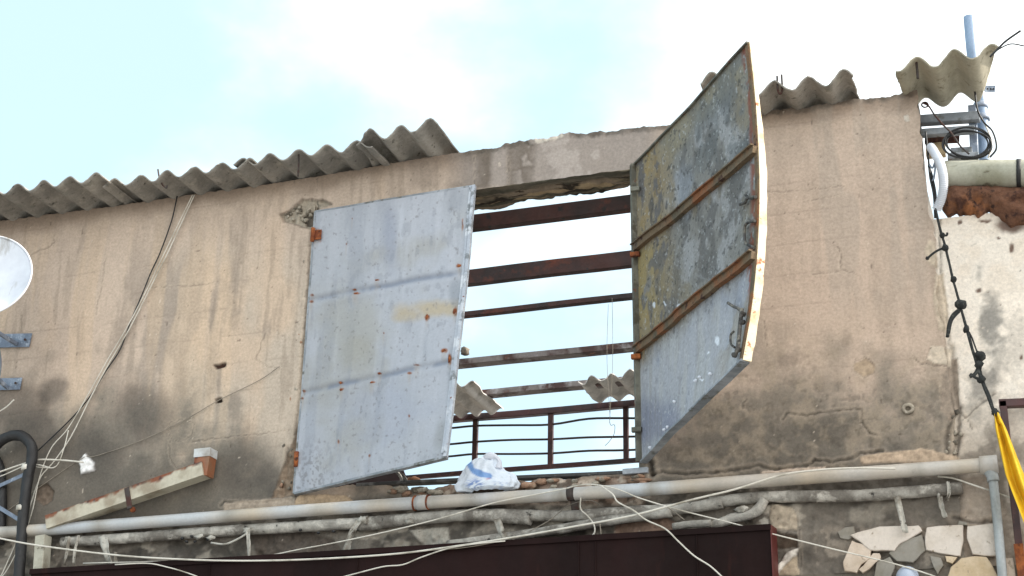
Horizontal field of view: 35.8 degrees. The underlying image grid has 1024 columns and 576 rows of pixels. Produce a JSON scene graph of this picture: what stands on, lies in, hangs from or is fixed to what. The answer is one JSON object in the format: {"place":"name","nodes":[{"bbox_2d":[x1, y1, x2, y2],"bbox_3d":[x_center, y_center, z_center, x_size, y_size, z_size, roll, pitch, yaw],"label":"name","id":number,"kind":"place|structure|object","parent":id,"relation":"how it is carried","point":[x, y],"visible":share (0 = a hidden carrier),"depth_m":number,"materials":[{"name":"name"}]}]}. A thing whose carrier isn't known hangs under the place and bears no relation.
{"place":"outdoors","nodes":[
{"label":"outdoors","id":0,"kind":"place"},
{"bbox_2d":[0,0,1023,488],"label":"sky","id":1,"kind":"structure","parent":0,"point":[123,90],"materials":[{"name":"white"}]},
{"label":"street","id":2,"kind":"structure","parent":0,"visible":0},
{"bbox_2d":[0,90,964,575],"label":"plastered house","id":3,"kind":"structure","parent":2,"relation":"on","point":[846,362],"depth_m":10.39,"materials":[{"name":"paint"}]},
{"bbox_2d":[0,506,16,520],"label":"angle bracket","id":4,"kind":"object","parent":3,"relation":"attached to","point":[8,513],"visible":1,"depth_m":10.85,"materials":[{"name":"metal"}]},
{"bbox_2d":[0,473,22,486],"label":"angle bracket","id":5,"kind":"object","parent":3,"relation":"attached to","point":[15,478],"visible":1,"depth_m":10.95,"materials":[{"name":"metal"}]},
{"bbox_2d":[0,236,32,389],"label":"satellite dish","id":6,"kind":"object","parent":3,"relation":"attached to","point":[16,269],"visible":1,"depth_m":11.01,"materials":[{"name":"white metal"}]},
{"bbox_2d":[0,430,37,575],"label":"insulated hose","id":7,"kind":"object","parent":3,"relation":"attached to","point":[27,440],"visible":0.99,"depth_m":10.84,"materials":[{"name":"black plastic"}]},
{"bbox_2d":[0,464,50,476],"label":"cable","id":8,"kind":"object","parent":7,"relation":"attached to","point":[20,467],"visible":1,"depth_m":10.95,"materials":[{"name":"grey plastic"}]},
{"bbox_2d":[0,459,83,472],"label":"cable","id":9,"kind":"object","parent":3,"relation":"attached to","point":[43,459],"visible":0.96,"depth_m":10.91,"materials":[{"name":"grey plastic"}]},
{"bbox_2d":[36,430,68,468],"bbox_3d":[-3.221,1.125,10.965,0.319,0.266,0.008,-6,-23,18],"label":"cable","id":10,"kind":"object","parent":3,"relation":"hanging from","point":[61,454],"visible":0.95,"depth_m":10.92,"materials":[{"name":"grey plastic"}]},
{"bbox_2d":[0,172,136,220],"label":"corrugated sheet","id":11,"kind":"object","parent":3,"relation":"on","point":[64,196],"visible":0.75,"depth_m":11.57,"materials":[{"name":"grey concrete"}]},
{"bbox_2d":[2,195,192,575],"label":"cable","id":12,"kind":"object","parent":3,"relation":"attached to","point":[99,374],"visible":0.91,"depth_m":11.07,"materials":[{"name":"grey plastic"}]},
{"bbox_2d":[1,195,194,575],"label":"cable","id":13,"kind":"object","parent":3,"relation":"attached to","point":[107,366],"visible":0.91,"depth_m":11.10,"materials":[{"name":"grey plastic"}]},
{"bbox_2d":[38,196,177,450],"bbox_3d":[-2.864,0.239,11.240,0.915,1.842,0.009,-6,-23,18],"label":"cable","id":14,"kind":"object","parent":3,"relation":"attached to","point":[127,328],"visible":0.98,"depth_m":11.17,"materials":[{"name":"black plastic"}]},
{"bbox_2d":[45,447,217,529],"bbox_3d":[-2.554,1.349,10.577,1.214,0.475,0.122,-6,-23,18],"label":"square downpipe","id":15,"kind":"object","parent":3,"relation":"attached to","point":[201,468],"visible":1,"depth_m":10.50,"materials":[{"name":"beige metal"}]},
{"bbox_2d":[8,366,279,509],"bbox_3d":[-2.620,1.095,10.804,2.224,0.974,0.005,-6,-23,18],"label":"wire","id":16,"kind":"object","parent":3,"relation":"attached to","point":[152,435],"visible":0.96,"depth_m":10.77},
{"bbox_2d":[103,158,271,204],"bbox_3d":[-2.274,-0.709,11.400,1.208,0.076,0.570,-6,-23,18],"label":"corrugated sheet","id":17,"kind":"object","parent":3,"relation":"on","point":[198,181],"visible":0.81,"depth_m":11.30,"materials":[{"name":"grey concrete"}]},
{"bbox_2d":[157,169,167,188],"bbox_3d":[-2.487,-0.777,11.264,0.099,0.165,0.012,-6,-23,18],"label":"roof hook","id":18,"kind":"object","parent":17,"relation":"attached to","point":[166,187],"visible":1,"depth_m":11.24,"materials":[{"name":"metal"}]},
{"bbox_2d":[233,140,389,183],"bbox_3d":[-1.352,-0.831,11.109,1.073,0.076,0.560,-6,-23,18],"label":"corrugated sheet","id":19,"kind":"object","parent":3,"relation":"on","point":[325,159],"visible":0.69,"depth_m":11.00,"materials":[{"name":"grey concrete"}]},
{"bbox_2d":[297,154,299,176],"bbox_3d":[-1.473,-0.863,10.920,0.021,0.208,0.012,-6,-23,18],"label":"roof hook","id":20,"kind":"object","parent":19,"relation":"attached to","point":[298,165],"visible":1,"depth_m":10.91,"materials":[{"name":"metal"}]},
{"bbox_2d":[337,471,406,486],"bbox_3d":[-1.039,1.249,10.413,0.876,0.209,0.190,-6,-23,18],"label":"metal sheet","id":21,"kind":"object","parent":3,"relation":"on","point":[391,477],"visible":0.21,"depth_m":10.32,"materials":[{"name":"metal"}]},
{"bbox_2d":[293,184,475,495],"bbox_3d":[-0.761,0.303,10.369,1.352,2.038,0.452,-16,-28,36],"label":"window shutter","id":22,"kind":"object","parent":3,"relation":"attached to","point":[387,288],"depth_m":10.32,"materials":[{"name":"paint"}]},
{"bbox_2d":[29,524,778,575],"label":"canopy","id":23,"kind":"object","parent":3,"relation":"attached to","point":[747,550],"visible":1,"depth_m":9.38,"materials":[{"name":"red metal"}]},
{"bbox_2d":[33,534,51,568],"bbox_3d":[-3.136,1.911,10.542,0.114,0.529,0.085,-6,-23,18],"label":"cream post","id":24,"kind":"object","parent":23,"relation":"attached to","point":[42,555],"visible":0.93,"depth_m":10.57,"materials":[{"name":"paint"}]},
{"bbox_2d":[115,563,195,575],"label":"cable","id":25,"kind":"object","parent":23,"relation":"attached to","point":[156,564],"visible":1,"depth_m":10.17,"materials":[{"name":"white plastic"}]},
{"bbox_2d":[83,488,565,563],"bbox_3d":[-1.250,1.524,9.962,3.328,0.314,0.008,-6,-23,18],"label":"cable","id":26,"kind":"object","parent":23,"relation":"attached to","point":[371,534],"visible":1,"depth_m":9.78,"materials":[{"name":"white plastic"}]},
{"bbox_2d":[346,540,504,575],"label":"cable","id":27,"kind":"object","parent":23,"relation":"on","point":[424,556],"visible":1,"depth_m":9.58,"materials":[{"name":"white plastic"}]},
{"bbox_2d":[0,467,895,561],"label":"cable","id":28,"kind":"object","parent":23,"relation":"attached to","point":[730,490],"visible":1,"depth_m":9.50,"materials":[{"name":"white plastic"}]},
{"bbox_2d":[430,540,501,550],"bbox_3d":[-0.341,1.554,9.553,0.599,0.048,0.006,-6,-23,18],"label":"wire","id":29,"kind":"object","parent":23,"relation":"attached to","point":[464,547],"visible":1,"depth_m":9.53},
{"bbox_2d":[601,485,721,575],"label":"cable","id":30,"kind":"object","parent":23,"relation":"attached to","point":[678,541],"visible":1,"depth_m":9.15,"materials":[{"name":"white plastic"}]},
{"bbox_2d":[672,497,768,529],"bbox_3d":[1.214,1.317,9.218,0.565,0.185,0.088,-6,-23,18],"label":"wrapped pipe","id":31,"kind":"object","parent":23,"relation":"on","point":[758,508],"visible":0.92,"depth_m":9.18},
{"bbox_2d":[356,118,459,166],"bbox_3d":[-0.695,-0.952,10.875,0.614,0.135,0.555,-6,-23,18],"label":"corrugated sheet","id":32,"kind":"object","parent":3,"relation":"on","point":[428,138],"visible":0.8,"depth_m":10.80,"materials":[{"name":"grey concrete"}]},
{"bbox_2d":[407,476,419,479],"bbox_3d":[-0.635,1.241,10.162,0.118,0.061,0.067,-6,-23,18],"label":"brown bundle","id":33,"kind":"object","parent":3,"relation":"on","point":[413,478],"visible":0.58,"depth_m":10.14,"materials":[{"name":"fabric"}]},
{"bbox_2d":[0,455,998,537],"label":"drain pipe","id":34,"kind":"object","parent":3,"relation":"attached to","point":[982,465],"visible":0.97,"depth_m":9.62,"materials":[{"name":"plastic"}]},
{"bbox_2d":[454,452,519,493],"bbox_3d":[-0.153,1.143,9.810,0.429,0.256,0.176,-6,-23,18],"label":"plastic bag","id":35,"kind":"object","parent":34,"relation":"on","point":[486,471],"visible":0.99,"depth_m":9.75,"materials":[{"name":"white plastic"}]},
{"bbox_2d":[530,500,600,530],"bbox_3d":[0.319,1.361,9.477,0.450,0.170,0.005,-6,-23,18],"label":"wire","id":36,"kind":"object","parent":34,"relation":"hanging from","point":[562,509],"visible":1,"depth_m":9.49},
{"bbox_2d":[580,497,595,534],"bbox_3d":[0.449,1.360,9.406,0.098,0.243,0.009,-6,-23,18],"label":"cable","id":37,"kind":"object","parent":34,"relation":"hanging from","point":[588,517],"visible":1,"depth_m":9.40,"materials":[{"name":"white plastic"}]},
{"bbox_2d":[566,484,933,575],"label":"cable","id":38,"kind":"object","parent":34,"relation":"attached to","point":[741,525],"visible":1,"depth_m":8.99,"materials":[{"name":"white plastic"}]},
{"bbox_2d":[938,476,1009,497],"bbox_3d":[2.662,1.137,8.773,0.574,0.244,0.011,-6,-23,18],"label":"cable","id":39,"kind":"object","parent":34,"relation":"attached to","point":[970,484],"visible":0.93,"depth_m":8.83,"materials":[{"name":"white plastic"}]},
{"bbox_2d":[984,470,1006,575],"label":"drain pipe","id":40,"kind":"object","parent":34,"relation":"attached to","point":[992,478],"visible":1,"depth_m":8.65,"materials":[{"name":"grey plastic"}]},
{"bbox_2d":[356,467,648,486],"bbox_3d":[-0.081,1.191,9.855,1.928,0.078,0.097,-6,-23,18],"label":"window sill","id":41,"kind":"structure","parent":3,"relation":"on","point":[626,471],"depth_m":9.78,"materials":[{"name":"concrete"}]},
{"bbox_2d":[395,472,406,480],"bbox_3d":[-0.708,1.227,10.134,0.104,0.120,0.043,-6,-23,18],"label":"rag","id":42,"kind":"object","parent":41,"relation":"on","point":[401,476],"visible":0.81,"depth_m":10.14,"materials":[{"name":"grey fabric"}]},
{"bbox_2d":[60,481,962,564],"bbox_3d":[-0.263,1.501,9.697,5.863,0.317,0.128,-6,-23,18],"label":"wrapped pipe","id":43,"kind":"object","parent":3,"relation":"attached to","point":[498,517],"visible":0.96,"depth_m":9.67,"materials":[{"name":"grey plastic"}]},
{"bbox_2d":[446,508,672,543],"bbox_3d":[0.273,1.452,9.526,1.415,0.176,0.065,-6,-23,18],"label":"wrapped pipe","id":44,"kind":"object","parent":43,"relation":"attached to","point":[662,513],"visible":0.78,"depth_m":9.47,"materials":[{"name":"grey plastic"}]},
{"bbox_2d":[406,400,638,478],"bbox_3d":[-0.017,2.243,13.668,7.447,2.471,0.080,-6,-23,18],"label":"railing","id":45,"kind":"object","parent":3,"relation":"on","point":[551,412],"visible":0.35,"depth_m":13.91,"materials":[{"name":"brown metal"}]},
{"bbox_2d":[458,342,632,368],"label":"roof beam","id":46,"kind":"structure","parent":3,"relation":"attached to","point":[557,354],"depth_m":12.95,"materials":[{"name":"grey metal"}]},
{"bbox_2d":[461,346,469,355],"bbox_3d":[-0.391,0.526,13.137,0.072,0.081,0.080,-6,-23,18],"label":"mortar lump","id":47,"kind":"object","parent":46,"relation":"on","point":[464,351],"visible":1,"depth_m":13.11,"materials":[{"name":"beige concrete"}]},
{"bbox_2d":[464,293,631,318],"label":"roof beam","id":48,"kind":"structure","parent":3,"relation":"attached to","point":[551,305],"depth_m":12.31,"materials":[{"name":"red metal"}]},
{"bbox_2d":[468,250,631,286],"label":"roof beam","id":49,"kind":"structure","parent":3,"relation":"attached to","point":[620,260],"depth_m":11.56,"materials":[{"name":"red metal"}]},
{"bbox_2d":[473,194,630,231],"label":"roof beam","id":50,"kind":"structure","parent":3,"relation":"attached to","point":[575,210],"depth_m":10.91,"materials":[{"name":"red metal"}]},
{"bbox_2d":[482,376,622,397],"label":"roof beam","id":51,"kind":"structure","parent":3,"relation":"attached to","point":[535,389],"depth_m":13.64,"materials":[{"name":"grey rusted steel"}]},
{"bbox_2d":[454,380,503,417],"bbox_3d":[-0.635,1.000,13.895,0.937,0.081,0.795,-6,-23,18],"label":"corrugated sheet","id":52,"kind":"object","parent":51,"relation":"attached to","point":[473,399],"visible":0.32,"depth_m":13.86,"materials":[{"name":"grey concrete"}]},
{"bbox_2d":[578,369,633,402],"bbox_3d":[1.014,0.823,13.417,0.843,0.061,0.675,-6,-23,18],"label":"corrugated sheet","id":53,"kind":"object","parent":51,"relation":"attached to","point":[600,395],"visible":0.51,"depth_m":13.43,"materials":[{"name":"grey concrete"}]},
{"bbox_2d":[607,320,609,411],"bbox_3d":[0.622,0.471,10.208,0.022,0.786,0.003,-6,-23,18],"label":"thread","id":54,"kind":"object","parent":3,"relation":"hanging from","point":[607,368],"visible":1,"depth_m":10.18},
{"bbox_2d":[609,309,612,422],"bbox_3d":[0.638,0.460,10.207,0.028,0.849,0.003,-6,-23,18],"label":"thread","id":55,"kind":"object","parent":3,"relation":"hanging from","point":[612,358],"visible":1,"depth_m":10.19},
{"bbox_2d":[630,41,766,463],"bbox_3d":[1.047,-0.205,9.075,0.247,2.004,1.892,6,-22,-11],"label":"window shutter","id":56,"kind":"object","parent":3,"relation":"attached to","point":[698,189],"depth_m":9.01,"materials":[{"name":"metal"}]},
{"bbox_2d":[700,71,716,89],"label":"corrugated sheet","id":57,"kind":"object","parent":3,"relation":"on","point":[709,76],"visible":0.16,"depth_m":9.89,"materials":[{"name":"grey concrete"}]},
{"bbox_2d":[759,69,859,114],"bbox_3d":[1.721,-1.175,10.091,0.960,0.090,0.502,-6,-23,18],"label":"corrugated sheet","id":58,"kind":"object","parent":3,"relation":"on","point":[807,91],"visible":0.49,"depth_m":9.96,"materials":[{"name":"grey concrete"}]},
{"bbox_2d":[776,74,782,94],"bbox_3d":[1.676,-1.271,9.911,0.042,0.140,0.014,-6,-23,18],"label":"roof hook","id":59,"kind":"object","parent":58,"relation":"attached to","point":[778,92],"visible":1,"depth_m":9.90,"materials":[{"name":"metal"}]},
{"bbox_2d":[896,566,918,575],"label":"lamp globe","id":60,"kind":"object","parent":3,"relation":"attached to","point":[903,571],"visible":1,"depth_m":8.67,"materials":[{"name":"glass"}]},
{"bbox_2d":[902,403,914,413],"bbox_3d":[2.287,0.696,9.137,0.072,0.066,0.025,-6,-23,18],"label":"wall anchor","id":61,"kind":"object","parent":3,"relation":"attached to","point":[905,411],"depth_m":9.13,"materials":[{"name":"beige plastic"}]},
{"bbox_2d":[924,131,935,217],"bbox_3d":[2.531,-0.688,9.575,0.027,0.582,0.014,-6,-23,18],"label":"cable","id":62,"kind":"object","parent":3,"relation":"attached to","point":[929,172],"visible":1,"depth_m":9.57,"materials":[{"name":"black plastic"}]},
{"bbox_2d":[927,165,936,200],"bbox_3d":[2.536,-0.611,9.549,0.039,0.290,0.018,-6,-23,18],"label":"cable","id":63,"kind":"object","parent":3,"relation":"attached to","point":[933,183],"visible":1,"depth_m":9.54,"materials":[{"name":"black plastic"}]},
{"bbox_2d":[925,142,945,158],"bbox_3d":[2.662,-0.864,9.947,0.120,0.089,0.060,-6,-23,18],"label":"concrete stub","id":64,"kind":"object","parent":3,"relation":"attached to","point":[938,145],"visible":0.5,"depth_m":9.92,"materials":[{"name":"beige concrete"}]},
{"bbox_2d":[924,136,959,143],"bbox_3d":[2.703,-0.943,9.953,0.217,0.092,0.030,-6,-23,18],"label":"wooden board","id":65,"kind":"object","parent":64,"relation":"on","point":[951,139],"visible":0.46,"depth_m":9.94,"materials":[{"name":"brown wood"}]},
{"bbox_2d":[895,43,998,106],"bbox_3d":[2.700,-1.290,9.761,0.619,0.093,0.570,-6,-23,18],"label":"corrugated sheet","id":66,"kind":"object","parent":3,"relation":"on","point":[949,77],"visible":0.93,"depth_m":9.72,"materials":[{"name":"beige concrete"}]},
{"bbox_2d":[915,62,918,78],"bbox_3d":[2.466,-1.338,9.643,0.017,0.143,0.018,-6,-23,18],"label":"roof hook","id":67,"kind":"object","parent":66,"relation":"attached to","point":[917,70],"visible":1,"depth_m":9.63,"materials":[{"name":"metal"}]},
{"bbox_2d":[989,30,1020,56],"bbox_3d":[2.907,-1.437,9.330,0.195,0.142,0.023,-9,-24,24],"label":"cable","id":68,"kind":"object","parent":66,"relation":"attached to","point":[1006,40],"visible":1,"depth_m":9.33,"materials":[{"name":"black plastic"}]},
{"bbox_2d":[993,43,1023,53],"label":"cable","id":69,"kind":"object","parent":68,"relation":"attached to","point":[1006,45],"visible":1,"depth_m":9.30,"materials":[{"name":"black plastic"}]},
{"bbox_2d":[921,103,979,160],"bbox_3d":[2.703,-0.957,9.760,0.363,0.480,0.323,-6,-23,18],"label":"steel bracket","id":70,"kind":"object","parent":3,"relation":"attached to","point":[970,117],"visible":0.94,"depth_m":9.85,"materials":[{"name":"metal"}]},
{"bbox_2d":[951,146,972,152],"bbox_3d":[2.776,-0.831,9.777,0.129,0.060,0.080,-6,-23,18],"label":"grey box","id":71,"kind":"object","parent":70,"relation":"attached to","point":[959,149],"visible":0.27,"depth_m":9.74,"materials":[{"name":"paint"}]},
{"bbox_2d":[941,92,997,159],"bbox_3d":[2.785,-0.998,9.681,0.323,0.549,0.171,-6,-23,18],"label":"cable coil","id":72,"kind":"object","parent":70,"relation":"hanging from","point":[988,149],"visible":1,"depth_m":9.57,"materials":[{"name":"black plastic"}]},
{"bbox_2d":[963,14,990,159],"bbox_3d":[2.959,-1.270,10.048,0.101,1.045,0.088,-6,-23,18],"label":"plastic pipe","id":73,"kind":"object","parent":70,"relation":"attached to","point":[971,38],"visible":0.65,"depth_m":10.10,"materials":[{"name":"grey plastic"}]},
{"bbox_2d":[984,85,994,91],"bbox_3d":[2.968,-1.245,9.960,0.049,0.086,0.156,12,-24,-25],"label":"metal tag","id":74,"kind":"object","parent":73,"relation":"attached to","point":[990,88],"visible":0.8,"depth_m":9.91,"materials":[{"name":"metal"}]},
{"bbox_2d":[932,185,1023,575],"bbox_3d":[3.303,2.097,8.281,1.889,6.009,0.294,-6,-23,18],"label":"neighbour house","id":75,"kind":"structure","parent":2,"relation":"on","point":[986,252],"depth_m":9.18,"materials":[{"name":"paint"}]},
{"bbox_2d":[945,159,1023,186],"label":"gutter pipe","id":76,"kind":"object","parent":75,"relation":"on","point":[1006,173],"visible":0.93,"depth_m":9.41,"materials":[{"name":"beige plastic"}]},
{"bbox_2d":[926,143,947,210],"bbox_3d":[2.554,-0.680,9.500,0.067,0.465,0.159,8,-23,-16],"label":"flexible conduit","id":77,"kind":"object","parent":76,"relation":"attached to","point":[937,158],"visible":1,"depth_m":9.43,"materials":[{"name":"white plastic"}]},
{"bbox_2d":[929,163,935,180],"bbox_3d":[2.542,-0.708,9.569,0.023,0.130,0.059,21,-29,-40],"label":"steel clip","id":78,"kind":"object","parent":77,"relation":"attached to","point":[933,166],"visible":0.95,"depth_m":9.56,"materials":[{"name":"silver metal"}]},
{"bbox_2d":[925,208,999,415],"bbox_3d":[2.580,0.119,9.117,0.359,1.368,0.097,-15,-27,35],"label":"rope","id":79,"kind":"object","parent":77,"relation":"hanging from","point":[979,357],"visible":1,"depth_m":9.07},
{"bbox_2d":[994,412,1023,521],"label":"yellow cloth","id":80,"kind":"object","parent":79,"relation":"hanging from","point":[1014,473],"visible":1,"depth_m":8.62,"materials":[{"name":"yellow fabric"}]},
{"bbox_2d":[999,398,1023,575],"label":"window frame","id":81,"kind":"object","parent":75,"relation":"attached to","point":[1005,405],"visible":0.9,"depth_m":8.68,"materials":[{"name":"red paint"}]}
]}

